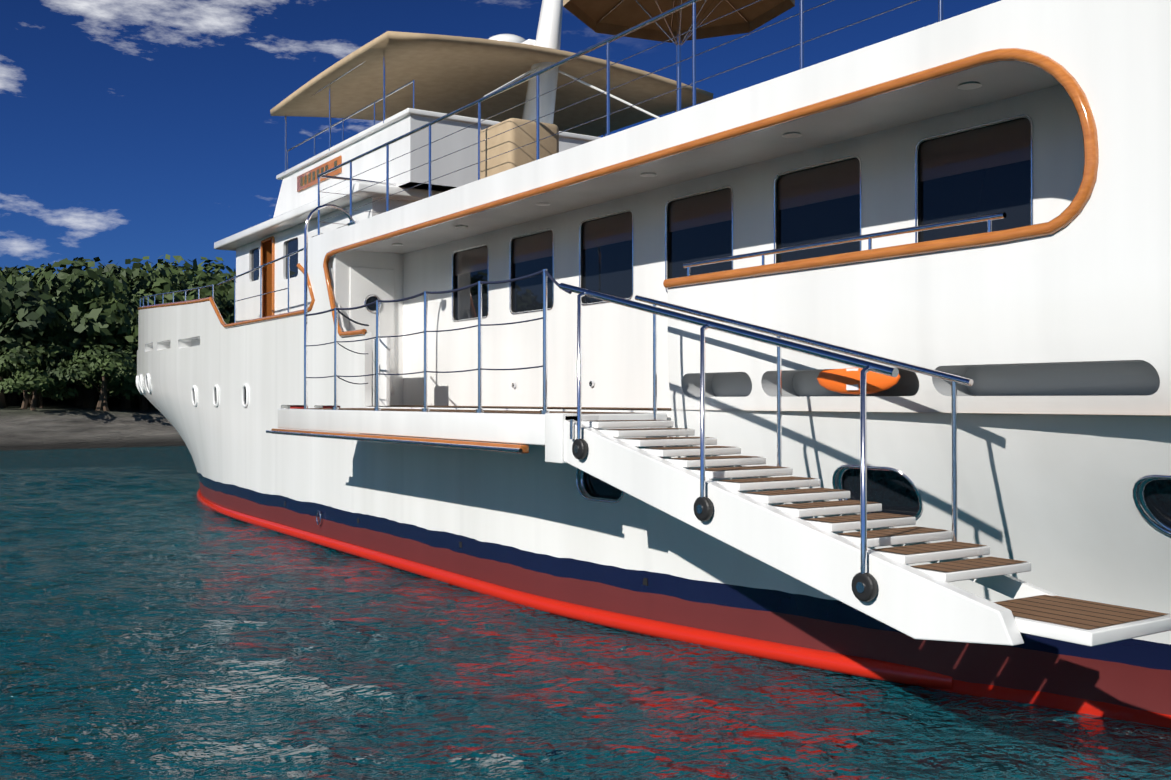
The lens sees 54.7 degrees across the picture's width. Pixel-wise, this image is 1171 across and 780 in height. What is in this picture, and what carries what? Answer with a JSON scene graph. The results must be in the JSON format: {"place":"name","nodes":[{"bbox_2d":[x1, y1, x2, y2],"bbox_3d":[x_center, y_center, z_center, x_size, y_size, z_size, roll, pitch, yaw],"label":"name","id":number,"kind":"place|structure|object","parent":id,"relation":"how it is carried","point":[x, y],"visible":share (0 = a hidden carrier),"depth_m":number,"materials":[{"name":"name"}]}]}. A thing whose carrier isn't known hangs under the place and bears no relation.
{"place":"outdoors","nodes":[
{"label":"outdoors","id":0,"kind":"place"},
{"bbox_2d":[0,378,185,450],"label":"beach","id":1,"kind":"structure","parent":0,"point":[65,423],"depth_m":45.97,"materials":[{"name":"sand"}]},
{"bbox_2d":[0,315,74,406],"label":"tree","id":2,"kind":"object","parent":1,"relation":"on","point":[4,334],"visible":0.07,"depth_m":47.45,"materials":[{"name":"green plant"}]},
{"bbox_2d":[0,341,76,408],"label":"tree","id":3,"kind":"object","parent":1,"relation":"on","point":[25,362],"visible":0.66,"depth_m":46.14,"materials":[{"name":"green plant"}]},
{"bbox_2d":[0,366,78,409],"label":"tree","id":4,"kind":"object","parent":1,"relation":"on","point":[32,381],"visible":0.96,"depth_m":45.11,"materials":[{"name":"green plant"}]},
{"bbox_2d":[0,325,104,406],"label":"tree","id":5,"kind":"object","parent":1,"relation":"on","point":[33,337],"visible":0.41,"depth_m":46.84,"materials":[{"name":"green plant"}]},
{"bbox_2d":[0,275,109,407],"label":"tree","id":6,"kind":"object","parent":1,"relation":"on","point":[34,313],"visible":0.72,"depth_m":45.92,"materials":[{"name":"green plant"}]},
{"bbox_2d":[0,303,135,405],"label":"tree","id":7,"kind":"object","parent":1,"relation":"on","point":[78,400],"visible":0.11,"depth_m":48.36,"materials":[{"name":"green plant"}]},
{"bbox_2d":[44,345,136,410],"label":"tree","id":8,"kind":"object","parent":1,"relation":"on","point":[119,354],"visible":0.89,"depth_m":46.00,"materials":[{"name":"green plant"}]},
{"bbox_2d":[5,260,179,407],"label":"tree","id":9,"kind":"object","parent":1,"relation":"on","point":[68,285],"visible":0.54,"depth_m":48.42,"materials":[{"name":"green plant"}]},
{"bbox_2d":[65,300,137,408],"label":"tree","id":10,"kind":"object","parent":1,"relation":"on","point":[123,341],"visible":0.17,"depth_m":48.79,"materials":[{"name":"green plant"}]},
{"bbox_2d":[68,352,141,410],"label":"tree","id":11,"kind":"object","parent":1,"relation":"on","point":[121,383],"visible":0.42,"depth_m":47.39,"materials":[{"name":"green plant"}]},
{"bbox_2d":[56,257,187,399],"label":"tree","id":12,"kind":"object","parent":1,"relation":"on","point":[134,273],"visible":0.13,"depth_m":54.05,"materials":[{"name":"green plant"}]},
{"bbox_2d":[115,281,232,403],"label":"tree","id":13,"kind":"object","parent":1,"relation":"on","point":[192,294],"visible":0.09,"depth_m":52.94,"materials":[{"name":"green plant"}]},
{"bbox_2d":[132,254,235,293],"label":"tree","id":14,"kind":"object","parent":1,"relation":"on","point":[194,271],"visible":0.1,"depth_m":59.93,"materials":[{"name":"green plant"}]},
{"bbox_2d":[135,269,233,323],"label":"tree","id":15,"kind":"object","parent":1,"relation":"on","point":[227,289],"visible":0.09,"depth_m":55.80,"materials":[{"name":"green plant"}]},
{"bbox_2d":[0,0,1000,278],"label":"sky","id":16,"kind":"structure","parent":0,"point":[130,129],"materials":[{"name":"blue"}]},
{"bbox_2d":[481,118,558,178],"bbox_3d":[-0.710,-2.441,11.888,0.600,0.640,0.750,0,-1,-33],"label":"covered box","id":17,"kind":"object","parent":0,"point":[515,138],"visible":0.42,"depth_m":11.58,"materials":[{"name":"fabric"}]},
{"bbox_2d":[0,446,1170,779],"bbox_3d":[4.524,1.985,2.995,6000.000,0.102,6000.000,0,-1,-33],"label":"water","id":18,"kind":"structure","parent":0,"point":[158,620],"depth_m":7.73,"materials":[{"name":"teal liquid"}]},
{"bbox_2d":[137,0,1170,727],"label":"hull","id":19,"kind":"object","parent":18,"relation":"in","point":[1045,484],"visible":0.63,"depth_m":7.45,"materials":[{"name":"paint"}]},
{"bbox_2d":[334,250,402,404],"bbox_3d":[-2.909,-0.833,15.258,0.990,2.080,0.060,0,-1,-33],"label":"bulkhead","id":20,"kind":"object","parent":19,"relation":"attached to","point":[344,261],"visible":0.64,"depth_m":15.34,"materials":[{"name":"paint"}]},
{"bbox_2d":[349,266,393,393],"bbox_3d":[-2.870,-0.794,15.226,0.640,1.700,0.025,0,-1,-33],"label":"door","id":21,"kind":"structure","parent":20,"relation":"in","point":[365,282],"depth_m":15.23,"materials":[{"name":"paint"}]},
{"bbox_2d":[278,409,666,444],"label":"platform","id":22,"kind":"structure","parent":19,"relation":"attached to","point":[521,428],"depth_m":9.81,"materials":[{"name":"white paint"}]},
{"bbox_2d":[271,428,528,453],"bbox_3d":[-2.087,0.469,11.059,0.085,0.065,5.920,0,-1,-33],"label":"rub rail","id":23,"kind":"object","parent":22,"relation":"attached to","point":[524,448],"visible":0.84,"depth_m":10.10,"materials":[{"name":"brown wood"}]},
{"bbox_2d":[293,408,634,412],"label":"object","id":24,"kind":"object","parent":22,"relation":"on","point":[492,411],"visible":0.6,"depth_m":10.82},
{"bbox_2d":[328,255,669,410],"bbox_3d":[-0.366,-0.837,10.559,0.128,2.030,11.113,0,-1,-33],"label":"opening jamb","id":25,"kind":"object","parent":19,"relation":"attached to","point":[368,371],"visible":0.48,"depth_m":14.07,"materials":[{"name":"white paint"}]},
{"bbox_2d":[373,337,389,405],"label":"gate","id":26,"kind":"structure","parent":25,"relation":"attached to","point":[384,364],"depth_m":13.56,"materials":[{"name":"white paint"}]},
{"bbox_2d":[666,230,1001,279],"bbox_3d":[1.536,-0.861,7.637,0.150,0.040,3.100,0,-1,-33],"label":"wooden trim","id":27,"kind":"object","parent":25,"relation":"on","point":[842,253],"visible":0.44,"depth_m":7.29,"materials":[{"name":"brown wood"}]},
{"bbox_2d":[372,406,670,410],"bbox_3d":[2.163,0.653,17.227,3.900,5.500,42.350,0,-1,-33],"label":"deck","id":28,"kind":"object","parent":19,"relation":"attached to","point":[529,408],"depth_m":25.74,"materials":[{"name":"paint"}]},
{"bbox_2d":[353,61,1060,253],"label":"ceiling","id":29,"kind":"structure","parent":28,"relation":"on","point":[1000,80],"depth_m":8.87,"materials":[{"name":"white paint"}]},
{"bbox_2d":[197,488,952,688],"bbox_3d":[-3.093,2.027,15.338,1.006,0.140,19.047,0,-1,-33],"label":"hull bottom stripe","id":30,"kind":"object","parent":19,"relation":"attached to","point":[845,664],"visible":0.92,"depth_m":9.42,"materials":[{"name":"red"}]},
{"bbox_2d":[578,469,586,496],"bbox_3d":[0.155,0.786,9.810,0.102,0.340,0.666,0,-1,-37],"label":"frame","id":31,"kind":"object","parent":19,"relation":"attached to","point":[579,482],"visible":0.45,"depth_m":10.06,"materials":[{"name":"paint"}]},
{"bbox_2d":[584,472,621,498],"bbox_3d":[0.183,0.786,9.829,0.032,0.340,0.662,0,-1,-38],"label":"porthole window","id":32,"kind":"structure","parent":31,"relation":"attached to","point":[596,487],"depth_m":9.91,"materials":[{"name":"black glass"}]},
{"bbox_2d":[138,48,1098,336],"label":"teak mouldings","id":33,"kind":"object","parent":19,"relation":"attached to","point":[1076,94],"visible":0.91,"depth_m":7.33,"materials":[{"name":"wood"}]},
{"bbox_2d":[140,0,1170,592],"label":"metal railing","id":34,"kind":"object","parent":19,"relation":"attached to","point":[1138,494],"visible":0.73,"depth_m":8.41,"materials":[{"name":"white"}]},
{"bbox_2d":[136,66,659,407],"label":"porthole rims","id":35,"kind":"object","parent":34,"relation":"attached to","point":[141,390],"visible":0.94,"depth_m":18.02,"materials":[{"name":"paint"}]},
{"bbox_2d":[305,270,571,383],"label":"ropes","id":36,"kind":"object","parent":34,"relation":"attached to","point":[473,285],"visible":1,"depth_m":10.01,"materials":[{"name":"blue"}]},
{"bbox_2d":[270,31,712,136],"bbox_3d":[-1.735,-5.082,19.647,5.900,0.369,5.200,0,-1,-33],"label":"bimini","id":37,"kind":"object","parent":34,"relation":"attached to","point":[448,74],"visible":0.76,"depth_m":18.88,"materials":[{"name":"fabric"}]},
{"bbox_2d":[563,0,794,42],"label":"parasol","id":38,"kind":"object","parent":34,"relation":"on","point":[624,15],"visible":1,"depth_m":12.52,"materials":[{"name":"fabric"}]},
{"bbox_2d":[564,420,1023,645],"bbox_3d":[0.859,0.690,6.653,0.090,1.046,3.877,0,-1,-33],"label":"stair stringer","id":39,"kind":"object","parent":34,"relation":"attached to","point":[912,602],"visible":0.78,"depth_m":6.10,"materials":[{"name":"white paint"}]},
{"bbox_2d":[545,413,576,463],"bbox_3d":[-0.172,0.349,8.238,0.150,0.360,0.240,0,-1,-33],"label":"bracket","id":40,"kind":"object","parent":39,"relation":"attached to","point":[554,437],"visible":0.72,"depth_m":8.17,"materials":[{"name":"white paint"}]},
{"bbox_2d":[572,438,587,459],"bbox_3d":[-0.039,0.410,7.882,0.050,0.150,0.150,0,-1,-33],"label":"knob","id":41,"kind":"object","parent":39,"relation":"attached to","point":[581,443],"visible":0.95,"depth_m":7.84,"materials":[{"name":"black rubber"}]},
{"bbox_2d":[581,420,672,427],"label":"tread","id":42,"kind":"object","parent":39,"relation":"attached to","point":[623,424],"visible":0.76,"depth_m":8.06,"materials":[{"name":"white paint"}]},
{"bbox_2d":[598,429,694,436],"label":"tread","id":43,"kind":"object","parent":39,"relation":"attached to","point":[651,432],"visible":0.82,"depth_m":7.86,"materials":[{"name":"white paint"}]},
{"bbox_2d":[619,438,716,446],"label":"tread","id":44,"kind":"object","parent":39,"relation":"attached to","point":[665,442],"visible":0.77,"depth_m":7.64,"materials":[{"name":"white paint"}]},
{"bbox_2d":[642,447,740,456],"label":"tread","id":45,"kind":"object","parent":39,"relation":"attached to","point":[694,452],"visible":0.76,"depth_m":7.43,"materials":[{"name":"white paint"}]},
{"bbox_2d":[694,496,712,520],"bbox_3d":[0.703,0.708,6.752,0.050,0.150,0.150,0,-1,-33],"label":"knob","id":46,"kind":"object","parent":39,"relation":"attached to","point":[705,502],"visible":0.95,"depth_m":6.71,"materials":[{"name":"black rubber"}]},
{"bbox_2d":[665,457,765,467],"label":"tread","id":47,"kind":"object","parent":39,"relation":"attached to","point":[723,462],"visible":0.76,"depth_m":7.24,"materials":[{"name":"white paint"}]},
{"bbox_2d":[689,468,792,478],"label":"tread","id":48,"kind":"object","parent":39,"relation":"attached to","point":[721,474],"visible":0.76,"depth_m":7.03,"materials":[{"name":"white paint"}]},
{"bbox_2d":[715,479,820,490],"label":"tread","id":49,"kind":"object","parent":39,"relation":"attached to","point":[761,485],"visible":0.76,"depth_m":6.83,"materials":[{"name":"white paint"}]},
{"bbox_2d":[718,476,817,482],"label":"stair tread","id":50,"kind":"object","parent":49,"relation":"on","point":[765,479],"visible":1,"depth_m":6.95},
{"bbox_2d":[743,490,849,503],"bbox_3d":[1.252,0.630,6.747,0.670,0.045,0.250,0,-1,-33],"label":"tread","id":51,"kind":"object","parent":39,"relation":"attached to","point":[797,497],"visible":0.73,"depth_m":6.61,"materials":[{"name":"white paint"}]},
{"bbox_2d":[744,488,843,494],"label":"stair tread","id":52,"kind":"object","parent":51,"relation":"on","point":[791,491],"visible":1,"depth_m":6.74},
{"bbox_2d":[773,503,881,517],"bbox_3d":[1.388,0.685,6.540,0.670,0.045,0.250,0,-1,-33],"label":"tread","id":53,"kind":"object","parent":39,"relation":"attached to","point":[828,510],"visible":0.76,"depth_m":6.39,"materials":[{"name":"white paint"}]},
{"bbox_2d":[773,500,877,507],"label":"stair tread","id":54,"kind":"object","parent":53,"relation":"on","point":[825,504],"visible":1,"depth_m":6.51,"materials":[{"name":"wood"}]},
{"bbox_2d":[804,516,915,531],"bbox_3d":[1.524,0.740,6.332,0.670,0.045,0.250,0,-1,-33],"label":"tread","id":55,"kind":"object","parent":39,"relation":"attached to","point":[871,524],"visible":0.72,"depth_m":6.21,"materials":[{"name":"white paint"}]},
{"bbox_2d":[806,513,908,522],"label":"stair tread","id":56,"kind":"object","parent":55,"relation":"on","point":[836,519],"visible":1,"depth_m":6.34,"materials":[{"name":"wood"}]},
{"bbox_2d":[851,572,877,601],"bbox_3d":[1.402,0.989,5.689,0.050,0.150,0.150,0,-1,-33],"label":"wheel","id":57,"kind":"object","parent":39,"relation":"attached to","point":[868,580],"visible":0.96,"depth_m":5.65,"materials":[{"name":"black rubber"}]},
{"bbox_2d":[837,531,951,547],"bbox_3d":[1.661,0.795,6.125,0.670,0.045,0.250,0,-1,-33],"label":"tread","id":58,"kind":"object","parent":39,"relation":"attached to","point":[907,539],"visible":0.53,"depth_m":6.00,"materials":[{"name":"white paint"}]},
{"bbox_2d":[838,526,946,537],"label":"stair tread","id":59,"kind":"object","parent":58,"relation":"on","point":[892,532],"visible":1,"depth_m":6.15,"materials":[{"name":"wood"}]},
{"bbox_2d":[874,546,989,563],"bbox_3d":[1.797,0.850,5.917,0.670,0.045,0.250,0,-1,-33],"label":"tread","id":60,"kind":"object","parent":39,"relation":"attached to","point":[942,555],"visible":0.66,"depth_m":5.78,"materials":[{"name":"white paint"}]},
{"bbox_2d":[872,541,986,554],"bbox_3d":[1.801,0.823,5.920,0.640,0.001,0.230,0,-1,-33],"label":"stair tread","id":61,"kind":"object","parent":60,"relation":"on","point":[927,547],"visible":1,"depth_m":5.92,"materials":[{"name":"wood"}]},
{"bbox_2d":[913,562,1030,581],"bbox_3d":[1.934,0.904,5.709,0.670,0.045,0.250,0,-1,-33],"label":"tread","id":62,"kind":"object","parent":39,"relation":"attached to","point":[968,574],"visible":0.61,"depth_m":5.57,"materials":[{"name":"white paint"}]},
{"bbox_2d":[911,557,1026,571],"bbox_3d":[1.938,0.878,5.712,0.640,0.001,0.230,0,-1,-33],"label":"stair tread","id":63,"kind":"object","parent":62,"relation":"on","point":[959,565],"visible":1,"depth_m":5.70,"materials":[{"name":"wood"}]},
{"bbox_2d":[993,595,1170,646],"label":"boarding platform","id":64,"kind":"structure","parent":39,"relation":"attached to","point":[1112,633],"depth_m":4.95,"materials":[{"name":"paint"}]},
{"bbox_2d":[994,595,1166,628],"bbox_3d":[2.241,1.028,5.277,0.630,0.001,0.630,0,-1,-33],"label":"platform decking","id":65,"kind":"object","parent":64,"relation":"on","point":[1079,613],"visible":0.8,"depth_m":5.25,"materials":[{"name":"wood"}]},
{"bbox_2d":[646,427,1058,598],"bbox_3d":[1.470,0.725,7.023,0.040,0.927,3.630,0,-1,-33],"label":"stair stringer","id":66,"kind":"object","parent":34,"relation":"attached to","point":[1011,586],"depth_m":5.95,"materials":[{"name":"white paint"}]},
{"bbox_2d":[682,372,744,396],"bbox_3d":[1.097,-0.039,8.533,0.330,0.180,0.800,0,-1,-33],"label":"slot","id":67,"kind":"object","parent":19,"relation":"attached to","point":[690,384],"visible":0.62,"depth_m":8.83,"materials":[{"name":"grey paint"}]},
{"bbox_2d":[712,373,751,396],"bbox_3d":[1.220,-0.038,8.613,0.026,0.180,0.800,0,-1,-34],"label":"slot back","id":68,"kind":"object","parent":67,"relation":"attached to","point":[733,385],"visible":0.48,"depth_m":8.74,"materials":[{"name":"grey paint"}]},
{"bbox_2d":[372,405,1170,415],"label":"deck","id":69,"kind":"structure","parent":19,"relation":"on","point":[649,408],"depth_m":11.20,"materials":[{"name":"brown wood"}]},
{"bbox_2d":[403,85,1083,407],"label":"house wall","id":70,"kind":"structure","parent":69,"relation":"on","point":[617,354],"depth_m":11.08,"materials":[{"name":"white paint"}]},
{"bbox_2d":[453,245,485,319],"bbox_3d":[-1.400,-1.300,13.861,0.030,0.850,0.920,0,-1,-33],"label":"window jamb","id":71,"kind":"structure","parent":70,"relation":"attached to","point":[454,318],"depth_m":14.24,"materials":[{"name":"black rubber"}]},
{"bbox_2d":[455,246,487,274],"bbox_3d":[-1.390,-1.585,13.870,0.001,0.280,0.920,0,-1,-33],"label":"blind","id":72,"kind":"object","parent":71,"relation":"attached to","point":[472,260],"visible":1,"depth_m":13.88,"materials":[{"name":"brown"}]},
{"bbox_2d":[455,269,487,319],"bbox_3d":[-1.387,-1.300,13.870,0.001,0.850,0.920,0,-1,-33],"label":"window","id":73,"kind":"structure","parent":70,"relation":"in","point":[466,303],"depth_m":13.91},
{"bbox_2d":[511,230,550,312],"bbox_3d":[-0.591,-1.310,12.634,0.030,0.850,0.920,0,-1,-33],"label":"window jamb","id":74,"kind":"structure","parent":70,"relation":"attached to","point":[512,310],"depth_m":13.02,"materials":[{"name":"black rubber"}]},
{"bbox_2d":[513,230,552,263],"bbox_3d":[-0.582,-1.595,12.642,0.001,0.280,0.920,0,-1,-33],"label":"blind","id":75,"kind":"object","parent":74,"relation":"attached to","point":[534,246],"visible":1,"depth_m":12.64,"materials":[{"name":"brown"}]},
{"bbox_2d":[513,256,552,312],"bbox_3d":[-0.579,-1.310,12.642,0.001,0.850,0.920,0,-1,-33],"label":"window","id":76,"kind":"structure","parent":70,"relation":"in","point":[527,294],"depth_m":12.68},
{"bbox_2d":[581,211,629,303],"bbox_3d":[0.217,-1.320,11.406,0.030,0.850,0.920,0,-1,-33],"label":"window jamb","id":77,"kind":"structure","parent":70,"relation":"attached to","point":[582,300],"depth_m":11.79,"materials":[{"name":"black rubber"}]},
{"bbox_2d":[583,240,631,303],"bbox_3d":[0.230,-1.320,11.414,0.001,0.850,0.920,0,-1,-33],"label":"window","id":78,"kind":"structure","parent":77,"relation":"in","point":[607,269],"depth_m":11.40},
{"bbox_2d":[583,212,631,249],"bbox_3d":[0.227,-1.605,11.415,0.001,0.280,0.920,0,-1,-33],"label":"blind","id":79,"kind":"object","parent":77,"relation":"attached to","point":[608,230],"visible":1,"depth_m":11.42,"materials":[{"name":"brown"}]},
{"bbox_2d":[667,188,727,288],"bbox_3d":[1.026,-1.330,10.178,0.030,0.850,0.920,0,-1,-33],"label":"window jamb","id":80,"kind":"structure","parent":70,"relation":"attached to","point":[668,252],"depth_m":10.56,"materials":[{"name":"black rubber"}]},
{"bbox_2d":[669,188,731,231],"bbox_3d":[1.035,-1.615,10.187,0.001,0.280,0.920,0,-1,-33],"label":"blind","id":81,"kind":"object","parent":80,"relation":"attached to","point":[704,209],"visible":1,"depth_m":10.18,"materials":[{"name":"brown"}]},
{"bbox_2d":[670,220,731,277],"bbox_3d":[1.039,-1.330,10.187,0.001,0.850,0.920,0,-1,-33],"label":"window","id":82,"kind":"structure","parent":80,"relation":"in","point":[703,242],"depth_m":10.18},
{"bbox_2d":[776,158,853,262],"bbox_3d":[1.835,-1.341,8.951,0.030,0.850,0.920,0,-1,-33],"label":"window jamb","id":83,"kind":"structure","parent":70,"relation":"attached to","point":[777,230],"depth_m":9.33,"materials":[{"name":"metal"}]},
{"bbox_2d":[778,158,859,209],"bbox_3d":[1.844,-1.625,8.959,0.001,0.280,0.920,0,-1,-33],"label":"blind","id":84,"kind":"object","parent":83,"relation":"attached to","point":[841,179],"visible":1,"depth_m":8.95,"materials":[{"name":"brown"}]},
{"bbox_2d":[779,194,859,262],"bbox_3d":[1.847,-1.341,8.959,0.001,0.850,0.920,0,-1,-33],"label":"window","id":85,"kind":"structure","parent":83,"relation":"in","point":[833,219],"depth_m":8.94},
{"bbox_2d":[918,117,1023,241],"bbox_3d":[2.643,-1.351,7.723,0.030,0.850,0.920,0,-1,-33],"label":"window jamb","id":86,"kind":"structure","parent":70,"relation":"attached to","point":[919,203],"depth_m":8.11,"materials":[{"name":"black rubber"}]},
{"bbox_2d":[920,118,1030,181],"bbox_3d":[2.652,-1.636,7.732,0.001,0.280,0.920,0,-1,-33],"label":"blind","id":87,"kind":"object","parent":86,"relation":"attached to","point":[990,146],"visible":1,"depth_m":7.71,"materials":[{"name":"brown"}]},
{"bbox_2d":[921,160,1030,241],"bbox_3d":[2.656,-1.351,7.731,0.001,0.850,0.920,0,-1,-33],"label":"window","id":88,"kind":"structure","parent":86,"relation":"in","point":[1006,188],"depth_m":7.70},
{"bbox_3d":[-5.695,-0.812,25.625,7.740,0.269,19.000,0,-1,-33],"label":"foredeck","id":89,"kind":"object","parent":69,"relation":"on","visible":0},
{"bbox_2d":[264,240,271,316],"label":"door","id":90,"kind":"structure","parent":89,"relation":"on","point":[267,278],"depth_m":20.56,"materials":[{"name":"brown wood"}]},
{"bbox_2d":[237,197,370,321],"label":"cabin wall","id":91,"kind":"structure","parent":89,"relation":"on","point":[248,309],"depth_m":19.54,"materials":[{"name":"white paint"}]},
{"bbox_2d":[251,248,258,280],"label":"window","id":92,"kind":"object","parent":91,"relation":"in","point":[255,263],"visible":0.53,"depth_m":21.00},
{"bbox_2d":[286,238,297,278],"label":"window","id":93,"kind":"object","parent":91,"relation":"in","point":[291,246],"visible":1,"depth_m":19.27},
{"bbox_2d":[214,182,441,250],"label":"wheelhouse roof","id":94,"kind":"structure","parent":91,"relation":"on","point":[289,219],"depth_m":17.59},
{"bbox_2d":[273,114,590,217],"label":"wheelhouse upper wall","id":95,"kind":"structure","parent":94,"relation":"on","point":[290,197],"depth_m":16.41,"materials":[{"name":"paint"}]},
{"bbox_2d":[297,155,341,191],"bbox_3d":[-4.470,-3.603,18.941,0.029,0.280,2.050,0,-1,-33],"label":"name board","id":96,"kind":"object","parent":95,"relation":"attached to","point":[330,163],"visible":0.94,"depth_m":18.82,"materials":[{"name":"brown wood"}]},
{"bbox_2d":[276,108,601,191],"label":"upper deck trim","id":97,"kind":"structure","parent":95,"relation":"on","point":[371,130],"depth_m":17.39,"materials":[{"name":"paint"}]},
{"bbox_2d":[522,0,562,123],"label":"mast","id":98,"kind":"object","parent":94,"relation":"on","point":[548,35],"visible":0.38,"depth_m":17.80,"materials":[{"name":"white paint"}]},
{"bbox_2d":[371,197,415,216],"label":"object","id":99,"kind":"object","parent":89,"relation":"on","point":[379,206],"visible":0.14,"depth_m":16.39,"materials":[{"name":"white paint"}]},
{"bbox_2d":[761,367,900,396],"bbox_3d":[1.770,-0.047,7.547,0.357,0.180,1.388,0,-1,-33],"label":"slot","id":100,"kind":"object","parent":19,"relation":"attached to","point":[769,382],"visible":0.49,"depth_m":8.09,"materials":[{"name":"grey paint"}]},
{"bbox_2d":[792,369,918,396],"bbox_3d":[1.887,-0.046,7.625,0.048,0.180,1.388,0,-1,-35],"label":"hull recess","id":101,"kind":"object","parent":100,"relation":"attached to","point":[805,383],"visible":0.48,"depth_m":7.88,"materials":[{"name":"grey paint"}]},
{"bbox_2d":[817,368,899,394],"bbox_3d":[1.756,-0.079,7.323,0.100,0.220,0.720,0,-1,-33],"label":"life ring","id":102,"kind":"object","parent":19,"relation":"attached to","point":[836,380],"visible":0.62,"depth_m":7.30,"materials":[{"name":"orange"}]},
{"bbox_2d":[932,360,1145,395],"bbox_3d":[2.610,-0.057,6.318,0.385,0.180,1.388,0,-1,-33],"label":"slot","id":103,"kind":"object","parent":19,"relation":"attached to","point":[942,386],"visible":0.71,"depth_m":6.82,"materials":[{"name":"grey paint"}]},
{"bbox_2d":[965,362,1159,395],"bbox_3d":[2.726,-0.057,6.395,0.074,0.180,1.388,0,-1,-35],"label":"hull recess","id":104,"kind":"object","parent":103,"relation":"attached to","point":[1118,379],"visible":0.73,"depth_m":6.41,"materials":[{"name":"grey paint"}]},
{"bbox_3d":[1.964,0.679,7.534,0.270,0.340,0.660,0,-1,-33],"label":"port","id":105,"kind":"object","parent":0,"visible":0},
{"bbox_2d":[843,469,918,514],"bbox_3d":[1.984,0.679,7.547,0.165,0.340,0.664,0,-1,-42],"label":"porthole window","id":106,"kind":"structure","parent":105,"relation":"attached to","point":[892,492],"depth_m":7.53,"materials":[{"name":"black glass"}]},
{"bbox_3d":[3.278,0.625,5.965,0.406,0.340,0.660,0,-1,-33],"label":"port","id":107,"kind":"object","parent":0,"visible":0},
{"bbox_2d":[1145,480,1170,525],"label":"porthole glass","id":108,"kind":"object","parent":107,"relation":"in","point":[1158,495],"visible":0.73,"depth_m":6.15,"materials":[{"name":"black glass"}]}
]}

